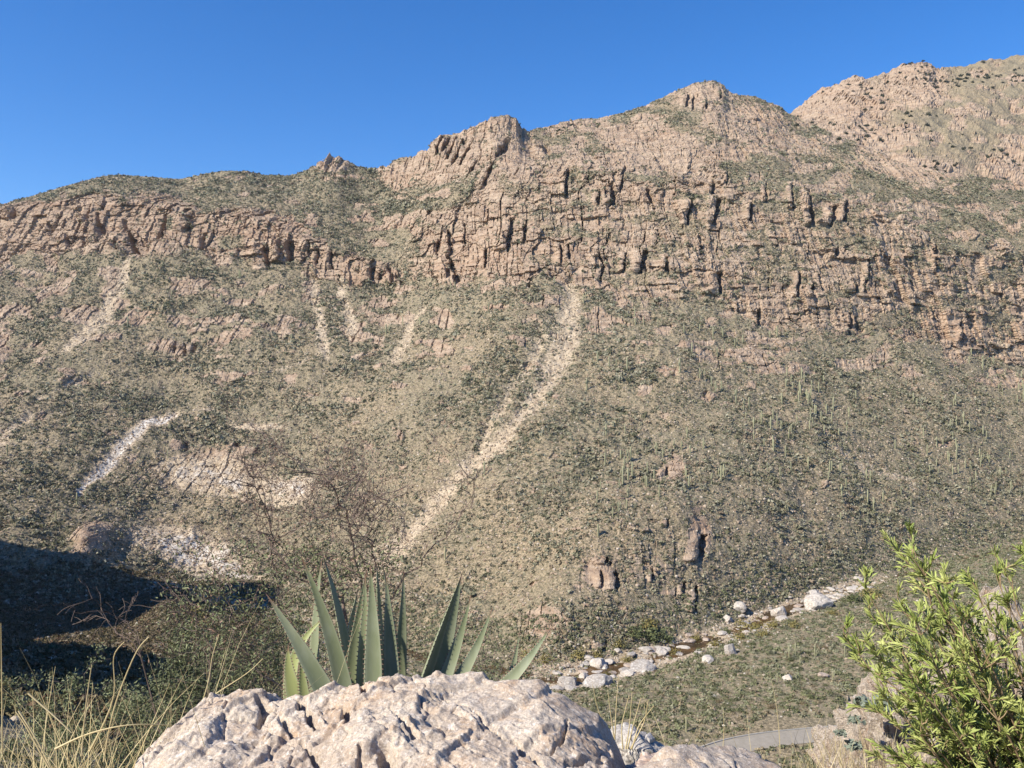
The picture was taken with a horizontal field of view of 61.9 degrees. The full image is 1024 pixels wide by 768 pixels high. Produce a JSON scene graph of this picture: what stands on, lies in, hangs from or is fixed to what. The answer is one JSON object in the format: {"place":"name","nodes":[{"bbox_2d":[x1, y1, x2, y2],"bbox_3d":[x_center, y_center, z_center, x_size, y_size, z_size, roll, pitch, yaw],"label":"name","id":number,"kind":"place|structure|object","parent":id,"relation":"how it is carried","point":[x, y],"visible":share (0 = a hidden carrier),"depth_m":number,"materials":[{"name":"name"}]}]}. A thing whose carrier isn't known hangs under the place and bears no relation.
{"place":"outdoors","nodes":[
{"label":"outdoors","id":0,"kind":"place"},
{"bbox_2d":[0,80,1023,638],"bbox_3d":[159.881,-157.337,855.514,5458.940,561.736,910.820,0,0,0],"label":"cliff mountainside","id":1,"kind":"structure","parent":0,"point":[20,238],"depth_m":783.92,"materials":[{"name":"brown stone"}]},
{"bbox_2d":[0,79,1023,659],"bbox_3d":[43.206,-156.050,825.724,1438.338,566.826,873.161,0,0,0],"label":"hillside scrub","id":2,"kind":"object","parent":1,"relation":"on","point":[216,429],"visible":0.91,"depth_m":680.50,"materials":[{"name":"green plant"}]},
{"bbox_2d":[0,83,1023,670],"bbox_3d":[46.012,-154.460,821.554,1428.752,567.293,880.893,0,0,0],"label":"slope rubble","id":3,"kind":"object","parent":1,"relation":"on","point":[166,453],"visible":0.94,"depth_m":656.25,"materials":[{"name":"stone"}]},
{"bbox_2d":[620,466,623,483],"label":"saguaro","id":4,"kind":"object","parent":1,"relation":"on","point":[622,473],"visible":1,"depth_m":513.36,"materials":[{"name":"green plant"}]},
{"bbox_2d":[720,465,722,480],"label":"saguaro","id":5,"kind":"object","parent":1,"relation":"on","point":[721,470],"visible":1,"depth_m":537.05,"materials":[{"name":"green plant"}]},
{"bbox_2d":[0,554,1023,767],"bbox_3d":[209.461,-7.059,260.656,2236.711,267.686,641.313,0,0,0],"label":"hillside","id":6,"kind":"structure","parent":0,"point":[793,721],"depth_m":336.71,"materials":[{"name":"green plant"}]},
{"bbox_2d":[45,667,60,672],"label":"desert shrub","id":7,"kind":"object","parent":6,"relation":"on","point":[50,670],"visible":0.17,"depth_m":166.82,"materials":[{"name":"green plant"}]},
{"bbox_2d":[48,642,61,648],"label":"desert shrub","id":8,"kind":"object","parent":6,"relation":"on","point":[54,646],"visible":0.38,"depth_m":208.19,"materials":[{"name":"green plant"}]},
{"bbox_2d":[1,633,148,767],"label":"grass tuft","id":9,"kind":"object","parent":6,"relation":"on","point":[28,726],"visible":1,"depth_m":2.30,"materials":[{"name":"plant"}]},
{"bbox_2d":[0,639,169,767],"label":"acacia bush","id":10,"kind":"object","parent":6,"relation":"on","point":[66,734],"visible":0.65,"depth_m":9.00,"materials":[{"name":"green plant"}]},
{"bbox_2d":[57,556,213,735],"bbox_3d":[-2.670,2.266,6.056,0.980,2.169,0.644,0,0,-26],"label":"dead branch","id":11,"kind":"object","parent":6,"relation":"on","point":[142,661],"visible":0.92,"depth_m":6.01,"materials":[{"name":"brown wood"}]},
{"bbox_2d":[54,634,262,749],"bbox_3d":[-1.040,1.002,2.599,0.261,0.363,0.669,0,0,12],"label":"grass tuft","id":12,"kind":"object","parent":6,"relation":"on","point":[156,724],"visible":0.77,"depth_m":2.35,"materials":[{"name":"plant"}]},
{"bbox_2d":[189,602,204,615],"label":"creek willow","id":13,"kind":"object","parent":6,"relation":"on","point":[198,611],"visible":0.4,"depth_m":430.92,"materials":[{"name":"green plant"}]},
{"bbox_2d":[197,613,218,628],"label":"creek willow","id":14,"kind":"object","parent":6,"relation":"on","point":[206,621],"visible":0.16,"depth_m":410.90,"materials":[{"name":"green plant"}]},
{"bbox_2d":[109,566,327,767],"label":"acacia bush","id":15,"kind":"object","parent":6,"relation":"on","point":[198,693],"visible":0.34,"depth_m":6.32,"materials":[{"name":"plant"}]},
{"bbox_2d":[0,614,440,767],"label":"dry grass","id":16,"kind":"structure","parent":6,"relation":"on","point":[163,706],"depth_m":2.75,"materials":[{"name":"plant"}]},
{"bbox_2d":[0,649,482,767],"bbox_3d":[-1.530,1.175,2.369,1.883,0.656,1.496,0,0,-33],"label":"dry grass","id":17,"kind":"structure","parent":6,"relation":"on","point":[67,758],"depth_m":2.63,"materials":[{"name":"plant"}]},
{"bbox_2d":[266,556,358,698],"bbox_3d":[-0.764,1.068,3.450,0.357,0.845,0.501,0,0,0],"label":"agave plant","id":18,"kind":"object","parent":6,"relation":"on","point":[311,671],"visible":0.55,"depth_m":3.27,"materials":[{"name":"green plant"}]},
{"bbox_2d":[135,367,516,687],"bbox_3d":[-1.229,1.214,5.226,1.933,2.660,1.642,0,0,-39],"label":"thorn shrub","id":19,"kind":"object","parent":6,"relation":"on","point":[311,557],"visible":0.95,"depth_m":5.21,"materials":[{"name":"brown plant"}]},
{"bbox_2d":[346,559,408,685],"bbox_3d":[-0.571,1.074,3.456,0.320,0.758,0.390,0,0,0],"label":"agave plant","id":20,"kind":"object","parent":6,"relation":"on","point":[374,653],"visible":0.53,"depth_m":3.30,"materials":[{"name":"green plant"}]},
{"bbox_2d":[135,670,625,767],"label":"boulder","id":21,"kind":"object","parent":6,"relation":"on","point":[471,719],"visible":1,"depth_m":2.34,"materials":[{"name":"beige stone"}]},
{"bbox_2d":[625,752,654,767],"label":"rock","id":22,"kind":"object","parent":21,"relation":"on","point":[644,758],"visible":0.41,"depth_m":2.53,"materials":[{"name":"brown stone"}]},
{"bbox_2d":[392,578,576,689],"bbox_3d":[-0.311,2.724,8.070,1.802,1.761,1.149,0,0,0],"label":"acacia bush","id":23,"kind":"object","parent":6,"relation":"on","point":[483,649],"visible":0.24,"depth_m":8.13,"materials":[{"name":"plant"}]},
{"bbox_2d":[421,572,550,680],"bbox_3d":[-0.127,1.135,3.457,0.559,0.820,0.301,0,0,0],"label":"agave plant","id":24,"kind":"object","parent":6,"relation":"on","point":[444,654],"visible":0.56,"depth_m":3.35,"materials":[{"name":"green plant"}]},
{"bbox_2d":[590,703,600,710],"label":"desert shrub","id":25,"kind":"object","parent":6,"relation":"on","point":[595,707],"visible":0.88,"depth_m":315.96,"materials":[{"name":"green plant"}]},
{"bbox_2d":[592,676,653,748],"bbox_3d":[0.418,1.233,3.200,0.233,0.273,0.005,0,0,0],"label":"grass tuft","id":26,"kind":"object","parent":6,"relation":"on","point":[626,746],"visible":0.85,"depth_m":3.20,"materials":[{"name":"plant"}]},
{"bbox_2d":[621,712,634,718],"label":"desert shrub","id":27,"kind":"object","parent":6,"relation":"on","point":[627,715],"visible":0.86,"depth_m":304.02,"materials":[{"name":"green plant"}]},
{"bbox_2d":[610,722,664,764],"bbox_3d":[0.515,1.468,3.356,0.261,0.252,0.265,0,0,41],"label":"rock","id":28,"kind":"object","parent":6,"relation":"on","point":[646,742],"visible":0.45,"depth_m":3.28,"materials":[{"name":"grey stone"}]},
{"bbox_2d":[702,655,713,663],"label":"boulder","id":29,"kind":"object","parent":6,"relation":"on","point":[709,659],"visible":0.91,"depth_m":377.49,"materials":[{"name":"white stone"}]},
{"bbox_2d":[635,743,781,767],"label":"rock","id":30,"kind":"object","parent":6,"relation":"on","point":[692,755],"visible":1,"depth_m":2.27,"materials":[{"name":"beige stone"}]},
{"bbox_2d":[724,643,736,654],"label":"boulder","id":31,"kind":"object","parent":6,"relation":"on","point":[729,649],"visible":0.76,"depth_m":385.97,"materials":[{"name":"stone"}]},
{"bbox_2d":[755,627,769,636],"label":"creek willow","id":32,"kind":"object","parent":6,"relation":"on","point":[764,633],"visible":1,"depth_m":411.45,"materials":[{"name":"green plant"}]},
{"bbox_2d":[765,703,777,708],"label":"desert shrub","id":33,"kind":"object","parent":6,"relation":"on","point":[772,706],"visible":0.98,"depth_m":310.00,"materials":[{"name":"green plant"}]},
{"bbox_2d":[782,674,792,680],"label":"boulder","id":34,"kind":"object","parent":6,"relation":"on","point":[788,677],"visible":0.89,"depth_m":344.51,"materials":[{"name":"white stone"}]},
{"bbox_2d":[784,620,801,627],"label":"creek willow","id":35,"kind":"object","parent":6,"relation":"on","point":[794,624],"visible":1,"depth_m":421.89,"materials":[{"name":"green plant"}]},
{"bbox_2d":[782,752,821,767],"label":"dry grass","id":36,"kind":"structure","parent":6,"relation":"on","point":[798,762],"depth_m":10.76,"materials":[{"name":"plant"}]},
{"bbox_2d":[629,678,981,767],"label":"bottom right grass","id":37,"kind":"structure","parent":6,"relation":"on","point":[803,743],"depth_m":5.73,"materials":[{"name":"plant"}]},
{"bbox_2d":[806,692,815,699],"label":"desert shrub","id":38,"kind":"object","parent":6,"relation":"on","point":[809,695],"visible":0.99,"depth_m":321.23,"materials":[{"name":"green plant"}]},
{"bbox_2d":[818,672,829,677],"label":"boulder","id":39,"kind":"object","parent":6,"relation":"on","point":[823,675],"visible":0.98,"depth_m":347.25,"materials":[{"name":"beige stone"}]},
{"bbox_2d":[824,607,839,615],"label":"creek willow","id":40,"kind":"object","parent":6,"relation":"on","point":[831,612],"visible":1,"depth_m":438.15,"materials":[{"name":"green plant"}]},
{"bbox_2d":[843,591,862,603],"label":"creek willow","id":41,"kind":"object","parent":6,"relation":"on","point":[851,597],"visible":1,"depth_m":463.15,"materials":[{"name":"green plant"}]},
{"bbox_2d":[856,581,885,599],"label":"creek willow","id":42,"kind":"object","parent":6,"relation":"on","point":[871,592],"visible":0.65,"depth_m":472.15,"materials":[{"name":"green plant"}]},
{"bbox_2d":[805,656,998,767],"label":"rock outcrop","id":43,"kind":"object","parent":6,"relation":"on","point":[868,683],"visible":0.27,"depth_m":12.01,"materials":[{"name":"beige stone"}]},
{"bbox_2d":[784,725,886,767],"bbox_3d":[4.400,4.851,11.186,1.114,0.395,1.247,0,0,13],"label":"dry grass","id":44,"kind":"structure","parent":43,"relation":"on","point":[859,752],"depth_m":11.40,"materials":[{"name":"plant"}]},
{"bbox_2d":[833,729,846,737],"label":"succulent","id":45,"kind":"object","parent":43,"relation":"on","point":[841,732],"visible":0.98,"depth_m":11.22,"materials":[{"name":"green plant"}]},
{"bbox_2d":[843,738,864,751],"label":"succulent","id":46,"kind":"object","parent":43,"relation":"on","point":[853,745],"visible":0.96,"depth_m":11.21,"materials":[{"name":"green plant"}]},
{"bbox_2d":[847,714,865,725],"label":"succulent","id":47,"kind":"object","parent":43,"relation":"on","point":[852,719],"visible":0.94,"depth_m":11.21,"materials":[{"name":"green plant"}]},
{"bbox_2d":[848,694,876,709],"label":"succulent","id":48,"kind":"object","parent":43,"relation":"on","point":[858,699],"visible":0.74,"depth_m":11.26,"materials":[{"name":"green plant"}]},
{"bbox_2d":[873,694,887,705],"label":"succulent","id":49,"kind":"object","parent":43,"relation":"on","point":[884,702],"visible":0.24,"depth_m":11.20,"materials":[{"name":"green plant"}]},
{"bbox_2d":[874,702,893,712],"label":"succulent","id":50,"kind":"object","parent":43,"relation":"on","point":[888,710],"visible":0.17,"depth_m":11.22,"materials":[{"name":"green plant"}]},
{"bbox_2d":[872,724,913,752],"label":"dry grass","id":51,"kind":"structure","parent":43,"relation":"on","point":[892,739],"depth_m":11.48,"materials":[{"name":"plant"}]},
{"bbox_2d":[836,518,1023,767],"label":"leafy bush","id":52,"kind":"object","parent":6,"relation":"on","point":[1003,713],"visible":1,"depth_m":2.75,"materials":[{"name":"green plant"}]},
{"bbox_2d":[936,584,1023,724],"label":"rock outcrop","id":53,"kind":"object","parent":6,"relation":"on","point":[988,590],"visible":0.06,"depth_m":12.71,"materials":[{"name":"beige stone"}]},
{"bbox_2d":[0,528,1023,691],"bbox_3d":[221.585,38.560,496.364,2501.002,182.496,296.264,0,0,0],"label":"canyon floor","id":54,"kind":"structure","parent":0,"point":[756,601],"depth_m":443.55,"materials":[{"name":"brown soil"}]},
{"bbox_2d":[0,516,1023,767],"bbox_3d":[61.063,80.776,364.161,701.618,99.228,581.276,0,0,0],"label":"canyon floor scrub","id":55,"kind":"object","parent":54,"relation":"on","point":[16,624],"visible":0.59,"depth_m":381.86,"materials":[{"name":"green plant"}]},
{"bbox_2d":[4,546,1019,683],"bbox_3d":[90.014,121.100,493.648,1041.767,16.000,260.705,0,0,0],"label":"creek","id":56,"kind":"structure","parent":54,"relation":"in","point":[694,646],"depth_m":412.15,"materials":[{"name":"liquid"}]},
{"bbox_2d":[1,531,1023,766],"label":"canyon floor rubble","id":57,"kind":"object","parent":54,"relation":"on","point":[14,719],"visible":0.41,"depth_m":407.19,"materials":[{"name":"stone"}]},
{"bbox_2d":[518,644,535,660],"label":"creek willow","id":58,"kind":"object","parent":54,"relation":"on","point":[526,652],"visible":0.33,"depth_m":392.36,"materials":[{"name":"green plant"}]},
{"bbox_2d":[536,652,555,664],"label":"creek willow","id":59,"kind":"object","parent":54,"relation":"on","point":[548,656],"visible":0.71,"depth_m":387.94,"materials":[{"name":"green plant"}]},
{"bbox_2d":[549,685,564,690],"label":"boulder","id":60,"kind":"object","parent":54,"relation":"on","point":[556,687],"visible":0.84,"depth_m":355.71,"materials":[{"name":"stone"}]},
{"bbox_2d":[558,676,576,686],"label":"boulder","id":61,"kind":"object","parent":54,"relation":"on","point":[566,680],"visible":0.73,"depth_m":360.81,"materials":[{"name":"stone"}]},
{"bbox_2d":[565,685,575,690],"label":"boulder","id":62,"kind":"object","parent":54,"relation":"on","point":[569,687],"visible":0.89,"depth_m":355.57,"materials":[{"name":"stone"}]},
{"bbox_2d":[570,645,585,660],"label":"creek willow","id":63,"kind":"object","parent":54,"relation":"on","point":[581,654],"visible":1,"depth_m":391.73,"materials":[{"name":"green plant"}]},
{"bbox_2d":[579,672,588,678],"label":"boulder","id":64,"kind":"object","parent":54,"relation":"on","point":[583,675],"visible":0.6,"depth_m":372.55,"materials":[{"name":"white stone"}]},
{"bbox_2d":[583,655,593,660],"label":"boulder","id":65,"kind":"object","parent":54,"relation":"on","point":[588,657],"visible":0.91,"depth_m":390.23,"materials":[{"name":"white stone"}]},
{"bbox_2d":[582,673,612,688],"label":"boulder","id":66,"kind":"object","parent":54,"relation":"on","point":[598,679],"visible":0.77,"depth_m":356.95,"materials":[{"name":"stone"}]},
{"bbox_2d":[589,647,605,657],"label":"creek willow","id":67,"kind":"object","parent":54,"relation":"on","point":[597,654],"visible":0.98,"depth_m":393.92,"materials":[{"name":"green plant"}]},
{"bbox_2d":[589,658,606,668],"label":"boulder","id":68,"kind":"object","parent":54,"relation":"on","point":[597,663],"visible":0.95,"depth_m":384.60,"materials":[{"name":"white stone"}]},
{"bbox_2d":[605,659,613,664],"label":"boulder","id":69,"kind":"object","parent":54,"relation":"on","point":[609,661],"visible":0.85,"depth_m":389.92,"materials":[{"name":"white stone"}]},
{"bbox_2d":[612,637,627,647],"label":"creek willow","id":70,"kind":"object","parent":54,"relation":"on","point":[619,641],"visible":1,"depth_m":404.22,"materials":[{"name":"green plant"}]},
{"bbox_2d":[620,653,634,661],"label":"creek willow","id":71,"kind":"object","parent":54,"relation":"on","point":[626,658],"visible":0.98,"depth_m":393.12,"materials":[{"name":"green plant"}]},
{"bbox_2d":[620,669,635,676],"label":"boulder","id":72,"kind":"object","parent":54,"relation":"on","point":[626,672],"visible":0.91,"depth_m":370.26,"materials":[{"name":"white stone"}]},
{"bbox_2d":[626,651,635,657],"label":"boulder","id":73,"kind":"object","parent":54,"relation":"on","point":[632,653],"visible":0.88,"depth_m":397.58,"materials":[{"name":"stone"}]},
{"bbox_2d":[625,622,647,638],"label":"creek willow","id":74,"kind":"object","parent":54,"relation":"on","point":[638,633],"visible":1,"depth_m":411.63,"materials":[{"name":"green plant"}]},
{"bbox_2d":[630,659,656,673],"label":"boulder","id":75,"kind":"object","parent":54,"relation":"on","point":[641,666],"visible":0.76,"depth_m":375.04,"materials":[{"name":"stone"}]},
{"bbox_2d":[638,646,652,651],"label":"boulder","id":76,"kind":"object","parent":54,"relation":"on","point":[645,649],"visible":1,"depth_m":404.30,"materials":[{"name":"stone"}]},
{"bbox_2d":[640,615,660,629],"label":"creek willow","id":77,"kind":"object","parent":54,"relation":"on","point":[647,623],"visible":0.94,"depth_m":418.76,"materials":[{"name":"green plant"}]},
{"bbox_2d":[648,646,655,653],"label":"boulder","id":78,"kind":"object","parent":54,"relation":"on","point":[653,651],"visible":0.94,"depth_m":404.36,"materials":[{"name":"grey stone"}]},
{"bbox_2d":[642,624,668,641],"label":"creek willow","id":79,"kind":"object","parent":54,"relation":"on","point":[653,636],"visible":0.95,"depth_m":413.64,"materials":[{"name":"green plant"}]},
{"bbox_2d":[654,645,665,652],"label":"boulder","id":80,"kind":"object","parent":54,"relation":"on","point":[657,647],"visible":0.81,"depth_m":405.84,"materials":[{"name":"stone"}]},
{"bbox_2d":[656,649,668,655],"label":"boulder","id":81,"kind":"object","parent":54,"relation":"on","point":[665,652],"visible":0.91,"depth_m":400.72,"materials":[{"name":"white stone"}]},
{"bbox_2d":[659,631,676,643],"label":"creek willow","id":82,"kind":"object","parent":54,"relation":"on","point":[666,638],"visible":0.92,"depth_m":414.77,"materials":[{"name":"green plant"}]},
{"bbox_2d":[668,647,679,654],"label":"creek willow","id":83,"kind":"object","parent":54,"relation":"on","point":[674,651],"visible":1,"depth_m":401.06,"materials":[{"name":"green plant"}]},
{"bbox_2d":[676,645,689,648],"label":"boulder","id":84,"kind":"object","parent":54,"relation":"on","point":[684,647],"visible":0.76,"depth_m":408.98,"materials":[{"name":"white stone"}]},
{"bbox_2d":[683,638,695,642],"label":"boulder","id":85,"kind":"object","parent":54,"relation":"on","point":[689,640],"visible":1,"depth_m":416.62,"materials":[{"name":"white stone"}]},
{"bbox_2d":[690,631,701,640],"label":"creek willow","id":86,"kind":"object","parent":54,"relation":"on","point":[696,637],"visible":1,"depth_m":420.28,"materials":[{"name":"green plant"}]},
{"bbox_2d":[706,636,724,646],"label":"creek willow","id":87,"kind":"object","parent":54,"relation":"on","point":[713,643],"visible":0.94,"depth_m":406.87,"materials":[{"name":"green plant"}]},
{"bbox_2d":[717,631,726,635],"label":"boulder","id":88,"kind":"object","parent":54,"relation":"on","point":[721,633],"visible":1,"depth_m":426.39,"materials":[{"name":"white stone"}]},
{"bbox_2d":[720,627,731,632],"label":"creek willow","id":89,"kind":"object","parent":54,"relation":"on","point":[725,629],"visible":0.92,"depth_m":430.32,"materials":[{"name":"green plant"}]},
{"bbox_2d":[723,615,732,621],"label":"boulder","id":90,"kind":"object","parent":54,"relation":"on","point":[727,618],"visible":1,"depth_m":443.34,"materials":[{"name":"white stone"}]},
{"bbox_2d":[732,630,746,639],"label":"creek willow","id":91,"kind":"object","parent":54,"relation":"on","point":[740,635],"visible":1,"depth_m":412.79,"materials":[{"name":"green plant"}]},
{"bbox_2d":[733,601,746,613],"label":"boulder","id":92,"kind":"object","parent":54,"relation":"on","point":[738,606],"visible":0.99,"depth_m":452.70,"materials":[{"name":"white stone"}]},
{"bbox_2d":[734,617,751,628],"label":"creek willow","id":93,"kind":"object","parent":54,"relation":"on","point":[740,622],"visible":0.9,"depth_m":439.94,"materials":[{"name":"green plant"}]},
{"bbox_2d":[743,617,766,629],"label":"creek willow","id":94,"kind":"object","parent":54,"relation":"on","point":[755,625],"visible":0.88,"depth_m":430.91,"materials":[{"name":"green plant"}]},
{"bbox_2d":[763,616,780,628],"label":"creek willow","id":95,"kind":"object","parent":54,"relation":"on","point":[775,624],"visible":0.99,"depth_m":426.43,"materials":[{"name":"green plant"}]},
{"bbox_2d":[770,606,786,616],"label":"boulder","id":96,"kind":"object","parent":54,"relation":"on","point":[778,611],"visible":0.66,"depth_m":449.51,"materials":[{"name":"white stone"}]},
{"bbox_2d":[775,615,787,620],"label":"boulder","id":97,"kind":"object","parent":54,"relation":"on","point":[781,617],"visible":0.84,"depth_m":439.38,"materials":[{"name":"white stone"}]},
{"bbox_2d":[792,607,804,610],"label":"boulder","id":98,"kind":"object","parent":54,"relation":"on","point":[798,609],"visible":0.78,"depth_m":459.15,"materials":[{"name":"stone"}]},
{"bbox_2d":[809,589,818,593],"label":"boulder","id":99,"kind":"object","parent":54,"relation":"on","point":[814,591],"visible":0.77,"depth_m":487.97,"materials":[{"name":"white stone"}]},
{"bbox_2d":[804,593,833,610],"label":"boulder","id":100,"kind":"object","parent":54,"relation":"on","point":[816,601],"visible":0.86,"depth_m":453.23,"materials":[{"name":"white stone"}]},
{"bbox_2d":[846,586,857,590],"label":"boulder","id":101,"kind":"object","parent":54,"relation":"on","point":[853,588],"visible":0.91,"depth_m":498.84,"materials":[{"name":"white stone"}]},
{"bbox_2d":[0,0,1023,203],"label":"sky","id":102,"kind":"structure","parent":0,"point":[174,89],"materials":[{"name":"blue"}]},
{"bbox_2d":[706,727,827,750],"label":"road","id":103,"kind":"structure","parent":0,"point":[765,740],"depth_m":284.56,"materials":[{"name":"grey asphalt"}]},
{"bbox_2d":[791,55,1023,181],"bbox_3d":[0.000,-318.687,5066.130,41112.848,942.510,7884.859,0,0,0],"label":"mountain","id":104,"kind":"structure","parent":0,"point":[990,119],"depth_m":1614.18,"materials":[{"name":"brown stone"}]},
{"bbox_3d":[4.996,6.115,10.986,1.432,2.335,1.766,0,0,0],"label":"rock outcrop","id":105,"kind":"object","parent":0,"visible":0},
{"bbox_2d":[851,731,903,767],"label":"dry grass","id":106,"kind":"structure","parent":105,"relation":"on","point":[878,760],"depth_m":11.17,"materials":[{"name":"plant"}]},
{"label":"road shoulder","id":107,"kind":"structure","parent":0,"visible":0},
{"bbox_2d":[701,725,836,746],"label":"kerb wall","id":108,"kind":"structure","parent":107,"relation":"on","point":[759,733],"depth_m":289.91,"materials":[{"name":"concrete"}]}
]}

